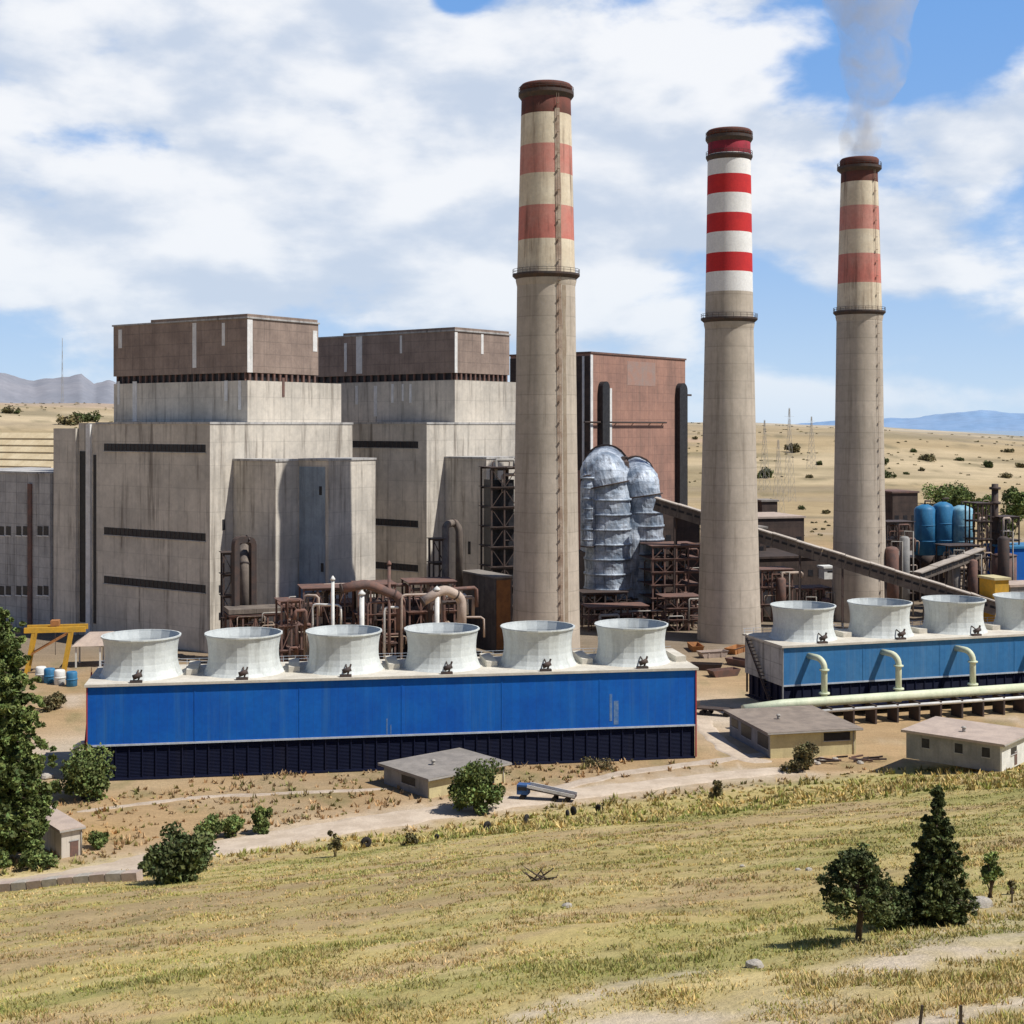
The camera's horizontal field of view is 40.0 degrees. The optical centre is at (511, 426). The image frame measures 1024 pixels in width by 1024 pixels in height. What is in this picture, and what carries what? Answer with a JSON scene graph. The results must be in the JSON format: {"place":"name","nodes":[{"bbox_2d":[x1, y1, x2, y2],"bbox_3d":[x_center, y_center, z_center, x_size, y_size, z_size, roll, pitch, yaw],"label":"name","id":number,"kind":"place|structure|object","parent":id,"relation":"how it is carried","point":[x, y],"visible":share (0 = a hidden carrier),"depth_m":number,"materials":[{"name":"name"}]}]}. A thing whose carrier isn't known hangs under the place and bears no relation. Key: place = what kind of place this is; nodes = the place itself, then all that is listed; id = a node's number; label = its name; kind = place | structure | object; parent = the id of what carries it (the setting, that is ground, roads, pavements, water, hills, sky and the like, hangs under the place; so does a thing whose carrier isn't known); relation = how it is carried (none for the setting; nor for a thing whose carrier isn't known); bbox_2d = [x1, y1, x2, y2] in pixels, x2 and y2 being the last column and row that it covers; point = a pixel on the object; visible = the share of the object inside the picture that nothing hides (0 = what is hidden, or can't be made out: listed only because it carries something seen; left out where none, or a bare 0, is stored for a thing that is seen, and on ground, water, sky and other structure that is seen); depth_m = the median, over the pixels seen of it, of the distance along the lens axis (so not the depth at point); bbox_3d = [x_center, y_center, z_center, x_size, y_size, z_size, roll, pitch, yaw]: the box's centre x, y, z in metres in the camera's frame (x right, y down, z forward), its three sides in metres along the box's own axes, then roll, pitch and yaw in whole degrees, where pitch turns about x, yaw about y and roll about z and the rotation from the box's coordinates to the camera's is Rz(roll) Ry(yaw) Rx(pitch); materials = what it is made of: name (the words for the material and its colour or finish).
{"place":"outdoors","nodes":[
{"label":"outdoors","id":0,"kind":"place"},
{"bbox_2d":[0,467,52,628],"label":"annexe building","id":1,"kind":"structure","parent":0,"point":[26,544],"depth_m":430.74,"materials":[{"name":"concrete"}]},
{"bbox_2d":[0,373,115,403],"bbox_3d":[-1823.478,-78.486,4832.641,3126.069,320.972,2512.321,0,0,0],"label":"hills","id":2,"kind":"structure","parent":0,"point":[79,388],"depth_m":4557.22,"materials":[{"name":"grey"}]},
{"bbox_2d":[39,806,85,857],"bbox_3d":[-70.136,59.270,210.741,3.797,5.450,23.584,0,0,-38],"label":"pump house","id":3,"kind":"structure","parent":0,"point":[63,836],"depth_m":202.48,"materials":[{"name":"concrete"}]},
{"bbox_2d":[53,314,376,652],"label":"boiler house","id":4,"kind":"structure","parent":0,"point":[197,455],"depth_m":402.22,"materials":[{"name":"concrete"}]},
{"bbox_2d":[219,551,230,628],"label":"access tower","id":5,"kind":"structure","parent":0,"point":[225,574],"depth_m":372.48,"materials":[{"name":"metal"}]},
{"bbox_2d":[77,788,387,812],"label":"path","id":6,"kind":"structure","parent":0,"point":[221,795],"depth_m":235.97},
{"bbox_2d":[0,767,798,880],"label":"dirt road","id":7,"kind":"structure","parent":0,"point":[340,827],"depth_m":222.03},
{"bbox_2d":[316,327,515,596],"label":"boiler house","id":8,"kind":"structure","parent":0,"point":[429,413],"depth_m":455.29,"materials":[{"name":"concrete"}]},
{"bbox_2d":[0,403,1023,1023],"bbox_3d":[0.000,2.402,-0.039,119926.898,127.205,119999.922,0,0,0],"label":"ground","id":9,"kind":"structure","parent":0,"point":[62,731],"depth_m":118.85,"materials":[{"name":"soil"}]},
{"bbox_2d":[0,433,52,467],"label":"turbine hall","id":10,"kind":"structure","parent":9,"relation":"on","point":[26,450],"depth_m":584.99,"materials":[{"name":"concrete"}]},
{"bbox_2d":[0,607,59,869],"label":"tall conifer","id":11,"kind":"object","parent":9,"relation":"on","point":[18,719],"visible":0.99,"depth_m":195.67,"materials":[{"name":"green plant"}]},
{"bbox_2d":[11,752,49,855],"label":"conifer tree","id":12,"kind":"object","parent":9,"relation":"on","point":[25,839],"visible":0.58,"depth_m":197.43,"materials":[{"name":"green plant"}]},
{"bbox_2d":[17,846,59,870],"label":"leafy bush","id":13,"kind":"object","parent":9,"relation":"on","point":[34,859],"visible":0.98,"depth_m":194.32,"materials":[{"name":"green plant"}]},
{"bbox_2d":[39,691,66,712],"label":"dry shrub","id":14,"kind":"object","parent":9,"relation":"on","point":[55,700],"visible":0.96,"depth_m":307.20,"materials":[{"name":"brown plant"}]},
{"bbox_2d":[24,619,87,672],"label":"gantry crane","id":15,"kind":"object","parent":9,"relation":"on","point":[55,626],"visible":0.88,"depth_m":352.56,"materials":[{"name":"yellow paint"}]},
{"bbox_2d":[0,869,142,891],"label":"retaining wall","id":16,"kind":"structure","parent":9,"relation":"on","point":[81,878],"depth_m":167.89,"materials":[{"name":"concrete"}]},
{"bbox_2d":[52,741,115,801],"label":"leafy bush","id":17,"kind":"object","parent":9,"relation":"on","point":[84,771],"visible":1,"depth_m":232.78,"materials":[{"name":"green plant"}]},
{"bbox_2d":[72,631,113,667],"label":"open shelter","id":18,"kind":"object","parent":9,"relation":"on","point":[91,639],"visible":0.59,"depth_m":363.32,"materials":[{"name":"white paint"}]},
{"bbox_2d":[87,830,109,849],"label":"leafy bush","id":19,"kind":"object","parent":9,"relation":"on","point":[96,840],"visible":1,"depth_m":205.79,"materials":[{"name":"green plant"}]},
{"bbox_2d":[144,821,219,883],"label":"leafy bush","id":20,"kind":"object","parent":9,"relation":"on","point":[178,857],"visible":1,"depth_m":157.62,"materials":[{"name":"green plant"}]},
{"bbox_2d":[193,813,223,837],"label":"leafy bush","id":21,"kind":"object","parent":9,"relation":"on","point":[212,824],"visible":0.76,"depth_m":209.55,"materials":[{"name":"green plant"}]},
{"bbox_2d":[218,814,245,837],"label":"leafy bush","id":22,"kind":"object","parent":9,"relation":"on","point":[233,823],"visible":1,"depth_m":211.39,"materials":[{"name":"green plant"}]},
{"bbox_2d":[223,604,287,657],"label":"fan shelter","id":23,"kind":"object","parent":9,"relation":"on","point":[256,613],"visible":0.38,"depth_m":362.79,"materials":[{"name":"metal"}]},
{"bbox_2d":[231,535,256,626],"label":"exhaust duct","id":24,"kind":"object","parent":23,"relation":"attached to","point":[235,564],"visible":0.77,"depth_m":368.07,"materials":[{"name":"metal"}]},
{"bbox_2d":[240,543,249,626],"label":"exhaust duct","id":25,"kind":"object","parent":24,"relation":"attached to","point":[244,578],"visible":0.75,"depth_m":370.04,"materials":[{"name":"metal"}]},
{"bbox_2d":[251,806,272,834],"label":"leafy bush","id":26,"kind":"object","parent":9,"relation":"on","point":[260,816],"visible":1,"depth_m":212.63,"materials":[{"name":"green plant"}]},
{"bbox_2d":[274,596,311,661],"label":"pipe rack","id":27,"kind":"object","parent":9,"relation":"on","point":[291,650],"visible":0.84,"depth_m":350.93,"materials":[{"name":"metal"}]},
{"bbox_2d":[297,583,359,660],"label":"pipe rack","id":28,"kind":"object","parent":9,"relation":"on","point":[321,587],"visible":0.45,"depth_m":359.96,"materials":[{"name":"metal"}]},
{"bbox_2d":[277,596,456,660],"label":"pump gallery","id":29,"kind":"object","parent":9,"relation":"on","point":[416,617],"visible":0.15,"depth_m":379.29,"materials":[{"name":"metal"}]},
{"bbox_2d":[339,580,405,658],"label":"exhaust duct","id":30,"kind":"object","parent":9,"relation":"on","point":[384,590],"visible":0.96,"depth_m":347.98,"materials":[{"name":"metal"}]},
{"bbox_2d":[351,580,407,658],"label":"pipe rack","id":31,"kind":"object","parent":9,"relation":"on","point":[380,608],"visible":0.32,"depth_m":354.21,"materials":[{"name":"metal"}]},
{"bbox_2d":[387,560,391,655],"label":"vent pipe","id":32,"kind":"object","parent":9,"relation":"on","point":[389,563],"visible":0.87,"depth_m":348.63,"materials":[{"name":"metal"}]},
{"bbox_2d":[84,618,698,780],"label":"cooling tower","id":33,"kind":"structure","parent":9,"relation":"on","point":[245,701],"depth_m":255.37,"materials":[{"name":"blue metal"}]},
{"bbox_2d":[400,593,440,658],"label":"pipe run","id":34,"kind":"object","parent":9,"relation":"on","point":[401,623],"visible":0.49,"depth_m":348.17,"materials":[{"name":"metal"}]},
{"bbox_2d":[426,537,443,620],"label":"access tower","id":35,"kind":"structure","parent":9,"relation":"on","point":[433,562],"depth_m":378.24,"materials":[{"name":"metal"}]},
{"bbox_2d":[442,519,462,586],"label":"exhaust duct","id":36,"kind":"object","parent":35,"relation":"attached to","point":[454,523],"visible":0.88,"depth_m":383.02,"materials":[{"name":"metal"}]},
{"bbox_2d":[400,577,474,640],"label":"pipe rack","id":37,"kind":"object","parent":9,"relation":"on","point":[421,610],"visible":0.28,"depth_m":359.65,"materials":[{"name":"metal"}]},
{"bbox_2d":[419,586,465,623],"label":"exhaust duct","id":38,"kind":"object","parent":9,"relation":"on","point":[457,595],"visible":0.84,"depth_m":347.27,"materials":[{"name":"metal"}]},
{"bbox_2d":[378,748,511,797],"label":"shed","id":39,"kind":"structure","parent":9,"relation":"on","point":[430,775],"depth_m":241.72,"materials":[{"name":"concrete"}]},
{"bbox_2d":[447,758,505,815],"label":"round tree","id":40,"kind":"object","parent":9,"relation":"on","point":[472,784],"visible":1,"depth_m":223.45,"materials":[{"name":"green plant"}]},
{"bbox_2d":[463,569,512,652],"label":"hopper bin","id":41,"kind":"object","parent":9,"relation":"on","point":[494,609],"visible":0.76,"depth_m":374.93,"materials":[{"name":"metal"}]},
{"bbox_2d":[479,458,514,621],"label":"access tower","id":42,"kind":"structure","parent":9,"relation":"on","point":[498,525],"depth_m":398.16,"materials":[{"name":"metal"}]},
{"bbox_2d":[0,402,1021,541],"bbox_3d":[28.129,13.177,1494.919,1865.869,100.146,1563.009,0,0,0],"label":"scrub","id":43,"kind":"object","parent":9,"relation":"on","point":[825,521],"visible":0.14,"depth_m":1566.28,"materials":[{"name":"green plant"}]},
{"bbox_2d":[0,773,1023,1023],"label":"dry grass","id":44,"kind":"structure","parent":9,"relation":"on","point":[808,981],"depth_m":74.98,"materials":[{"name":"plant"}]},
{"bbox_2d":[0,758,1023,876],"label":"yard weeds","id":45,"kind":"object","parent":9,"relation":"on","point":[841,794],"visible":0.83,"depth_m":214.56,"materials":[{"name":"yellow plant"}]},
{"bbox_2d":[512,80,579,650],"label":"chimney","id":46,"kind":"object","parent":9,"relation":"on","point":[546,554],"visible":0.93,"depth_m":356.47,"materials":[{"name":"concrete"}]},
{"bbox_2d":[517,782,576,802],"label":"flatbed truck","id":47,"kind":"object","parent":9,"relation":"on","point":[523,790],"visible":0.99,"depth_m":232.40,"materials":[{"name":"grey metal"}]},
{"bbox_2d":[579,589,631,625],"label":"access tower","id":48,"kind":"structure","parent":9,"relation":"on","point":[600,595],"depth_m":440.88,"materials":[{"name":"metal"}]},
{"bbox_2d":[580,444,632,600],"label":"flue duct","id":49,"kind":"object","parent":9,"relation":"on","point":[607,559],"visible":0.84,"depth_m":445.88,"materials":[{"name":"silver metal"}]},
{"bbox_2d":[580,472,595,546],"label":"flue duct","id":50,"kind":"object","parent":49,"relation":"attached to","point":[588,520],"visible":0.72,"depth_m":445.89,"materials":[{"name":"silver metal"}]},
{"bbox_2d":[625,466,640,599],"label":"flue duct","id":51,"kind":"object","parent":49,"relation":"attached to","point":[635,535],"visible":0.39,"depth_m":451.91,"materials":[{"name":"silver metal"}]},
{"bbox_2d":[580,602,673,631],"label":"steel scaffold","id":52,"kind":"object","parent":9,"relation":"on","point":[623,614],"visible":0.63,"depth_m":427.98,"materials":[{"name":"metal"}]},
{"bbox_2d":[579,517,699,612],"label":"ash house","id":53,"kind":"structure","parent":9,"relation":"on","point":[688,531],"depth_m":470.60,"materials":[{"name":"brown metal"}]},
{"bbox_2d":[625,456,664,614],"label":"flue duct","id":54,"kind":"object","parent":9,"relation":"on","point":[643,485],"visible":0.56,"depth_m":452.78,"materials":[{"name":"silver metal"}]},
{"bbox_2d":[648,514,672,614],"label":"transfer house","id":55,"kind":"structure","parent":9,"relation":"on","point":[668,528],"depth_m":463.43,"materials":[{"name":"metal"}]},
{"bbox_2d":[639,541,699,620],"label":"access tower","id":56,"kind":"structure","parent":9,"relation":"on","point":[684,568],"depth_m":442.85,"materials":[{"name":"metal"}]},
{"bbox_2d":[655,593,698,630],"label":"steel scaffold","id":57,"kind":"object","parent":9,"relation":"on","point":[688,618],"visible":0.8,"depth_m":426.96,"materials":[{"name":"metal"}]},
{"bbox_2d":[706,667,740,677],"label":"skip","id":58,"kind":"object","parent":9,"relation":"on","point":[724,672],"visible":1,"depth_m":349.36,"materials":[{"name":"metal"}]},
{"bbox_2d":[697,126,760,643],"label":"chimney","id":59,"kind":"object","parent":9,"relation":"on","point":[729,599],"visible":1,"depth_m":403.71,"materials":[{"name":"concrete"}]},
{"bbox_2d":[759,566,802,621],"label":"steel scaffold","id":60,"kind":"object","parent":9,"relation":"on","point":[767,580],"visible":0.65,"depth_m":446.89,"materials":[{"name":"metal"}]},
{"bbox_2d":[758,512,805,547],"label":"coal bunker","id":61,"kind":"object","parent":9,"relation":"on","point":[790,525],"visible":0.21,"depth_m":523.93,"materials":[{"name":"brown metal"}]},
{"bbox_2d":[776,572,789,601],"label":"process vessel","id":62,"kind":"object","parent":9,"relation":"on","point":[780,589],"visible":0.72,"depth_m":445.74,"materials":[{"name":"metal"}]},
{"bbox_2d":[723,705,863,758],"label":"shed","id":63,"kind":"structure","parent":9,"relation":"on","point":[775,732],"depth_m":267.07,"materials":[{"name":"concrete"}]},
{"bbox_2d":[759,548,831,607],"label":"crusher house","id":64,"kind":"structure","parent":9,"relation":"on","point":[768,557],"depth_m":484.68,"materials":[{"name":"brown metal"}]},
{"bbox_2d":[792,741,820,770],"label":"olive bush","id":65,"kind":"object","parent":9,"relation":"on","point":[803,755],"visible":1,"depth_m":251.78,"materials":[{"name":"green plant"}]},
{"bbox_2d":[786,585,831,601],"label":"steel scaffold","id":66,"kind":"object","parent":9,"relation":"on","point":[811,589],"visible":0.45,"depth_m":452.18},
{"bbox_2d":[653,497,995,628],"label":"conveyor gallery","id":67,"kind":"object","parent":9,"relation":"on","point":[885,574],"visible":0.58,"depth_m":429.58,"materials":[{"name":"grey metal"}]},
{"bbox_2d":[814,754,886,764],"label":"scrap pile","id":68,"kind":"object","parent":9,"relation":"on","point":[818,760],"visible":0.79,"depth_m":259.30,"materials":[{"name":"metal"}]},
{"bbox_2d":[814,842,899,941],"bbox_3d":[15.480,20.967,62.887,3.992,4.622,3.307,0,0,-32],"label":"deciduous tree","id":69,"kind":"object","parent":9,"relation":"on","point":[854,866],"visible":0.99,"depth_m":62.56,"materials":[{"name":"green plant"}]},
{"bbox_2d":[832,156,885,622],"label":"chimney","id":70,"kind":"object","parent":9,"relation":"on","point":[859,529],"visible":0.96,"depth_m":444.89,"materials":[{"name":"concrete"}]},
{"bbox_2d":[741,645,1023,723],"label":"pipeline","id":71,"kind":"object","parent":9,"relation":"on","point":[974,691],"visible":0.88,"depth_m":298.33,"materials":[{"name":"white paint"}]},
{"bbox_2d":[742,592,1023,708],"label":"cooling tower","id":72,"kind":"structure","parent":9,"relation":"on","point":[779,665],"depth_m":307.00,"materials":[{"name":"metal"}]},
{"bbox_2d":[863,885,923,930],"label":"juniper bush","id":73,"kind":"object","parent":9,"relation":"on","point":[907,905],"visible":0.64,"depth_m":66.00,"materials":[{"name":"green plant"}]},
{"bbox_2d":[885,541,902,599],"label":"process vessel","id":74,"kind":"object","parent":9,"relation":"on","point":[891,556],"visible":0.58,"depth_m":445.17,"materials":[{"name":"metal"}]},
{"bbox_2d":[885,520,919,608],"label":"steel scaffold","id":75,"kind":"object","parent":9,"relation":"on","point":[902,523],"visible":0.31,"depth_m":471.16,"materials":[{"name":"metal"}]},
{"bbox_2d":[885,489,919,550],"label":"coal bunker","id":76,"kind":"object","parent":9,"relation":"on","point":[901,504],"visible":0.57,"depth_m":561.61,"materials":[{"name":"metal"}]},
{"bbox_2d":[899,531,913,614],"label":"process vessel","id":77,"kind":"object","parent":9,"relation":"on","point":[906,558],"visible":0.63,"depth_m":447.01,"materials":[{"name":"metal"}]},
{"bbox_2d":[914,500,935,601],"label":"silo","id":78,"kind":"object","parent":9,"relation":"on","point":[925,525],"visible":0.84,"depth_m":497.05,"materials":[{"name":"blue paint"}]},
{"bbox_2d":[902,785,980,927],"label":"conifer tree","id":79,"kind":"object","parent":9,"relation":"on","point":[944,895],"visible":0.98,"depth_m":66.41,"materials":[{"name":"green plant"}]},
{"bbox_2d":[933,497,953,581],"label":"silo","id":80,"kind":"object","parent":9,"relation":"on","point":[944,522],"visible":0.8,"depth_m":496.87,"materials":[{"name":"blue paint"}]},
{"bbox_2d":[921,480,971,504],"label":"leafy tree","id":81,"kind":"object","parent":9,"relation":"on","point":[941,493],"visible":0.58,"depth_m":1020.50,"materials":[{"name":"green plant"}]},
{"bbox_2d":[913,548,985,622],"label":"conveyor gallery","id":82,"kind":"object","parent":9,"relation":"on","point":[942,566],"visible":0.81,"depth_m":443.77,"materials":[{"name":"grey metal"}]},
{"bbox_2d":[947,549,964,589],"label":"process vessel","id":83,"kind":"object","parent":9,"relation":"on","point":[957,576],"visible":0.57,"depth_m":447.73,"materials":[{"name":"metal"}]},
{"bbox_2d":[936,543,981,593],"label":"steel scaffold","id":84,"kind":"object","parent":9,"relation":"on","point":[958,546],"visible":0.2,"depth_m":458.72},
{"bbox_2d":[901,716,1023,771],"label":"shed","id":85,"kind":"structure","parent":9,"relation":"on","point":[971,744],"depth_m":244.59,"materials":[{"name":"white paint"}]},
{"bbox_2d":[949,487,975,506],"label":"leafy tree","id":86,"kind":"object","parent":9,"relation":"on","point":[959,496],"visible":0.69,"depth_m":966.97,"materials":[{"name":"green plant"}]},
{"bbox_2d":[953,501,972,566],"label":"silo","id":87,"kind":"object","parent":9,"relation":"on","point":[958,523],"visible":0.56,"depth_m":496.42,"materials":[{"name":"blue paint"}]},
{"bbox_2d":[968,554,981,593],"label":"process vessel","id":88,"kind":"object","parent":9,"relation":"on","point":[972,575],"visible":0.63,"depth_m":445.75,"materials":[{"name":"metal"}]},
{"bbox_2d":[963,500,992,574],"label":"steel scaffold","id":89,"kind":"object","parent":9,"relation":"on","point":[980,520],"visible":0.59,"depth_m":470.74,"materials":[{"name":"metal"}]},
{"bbox_2d":[979,851,1004,897],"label":"tree","id":90,"kind":"object","parent":9,"relation":"on","point":[991,870],"visible":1,"depth_m":73.96,"materials":[{"name":"green plant"}]},
{"bbox_2d":[977,575,1010,621],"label":"switch house","id":91,"kind":"structure","parent":9,"relation":"on","point":[990,586],"depth_m":421.85,"materials":[{"name":"yellow paint"}]},
{"bbox_2d":[989,484,1000,574],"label":"flare stack","id":92,"kind":"object","parent":9,"relation":"on","point":[994,488],"visible":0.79,"depth_m":478.91,"materials":[{"name":"metal"}]},
{"bbox_2d":[985,512,1021,561],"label":"steel scaffold","id":93,"kind":"object","parent":9,"relation":"on","point":[1004,518],"visible":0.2,"depth_m":476.94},
{"bbox_2d":[984,542,1023,579],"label":"blue shed","id":94,"kind":"structure","parent":9,"relation":"on","point":[1019,551],"depth_m":471.11,"materials":[{"name":"paint"}]},
{"bbox_2d":[991,553,1016,579],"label":"storage tank","id":95,"kind":"object","parent":9,"relation":"on","point":[995,564],"visible":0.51,"depth_m":453.01,"materials":[{"name":"metal"}]},
{"bbox_2d":[998,531,1013,580],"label":"process vessel","id":96,"kind":"object","parent":9,"relation":"on","point":[1003,555],"visible":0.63,"depth_m":446.61,"materials":[{"name":"metal"}]},
{"bbox_2d":[1000,486,1023,526],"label":"leafy tree","id":97,"kind":"object","parent":9,"relation":"on","point":[1013,495],"visible":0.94,"depth_m":852.83,"materials":[{"name":"green plant"}]},
{"bbox_2d":[0,0,1023,423],"label":"sky","id":98,"kind":"structure","parent":0,"point":[347,166],"materials":[{"name":"blue"}]},
{"bbox_2d":[509,351,691,548],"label":"boiler house","id":99,"kind":"structure","parent":0,"point":[628,405],"depth_m":566.83,"materials":[{"name":"metal"}]},
{"bbox_2d":[529,753,765,793],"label":"path","id":100,"kind":"structure","parent":0,"point":[573,784],"depth_m":253.47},
{"bbox_2d":[697,718,772,762],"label":"path","id":101,"kind":"structure","parent":0,"point":[707,730],"depth_m":275.27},
{"bbox_2d":[799,410,1023,430],"bbox_3d":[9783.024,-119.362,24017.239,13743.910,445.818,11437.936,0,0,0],"label":"mountains","id":102,"kind":"structure","parent":0,"point":[984,420],"depth_m":22132.44,"materials":[{"name":"blue"}]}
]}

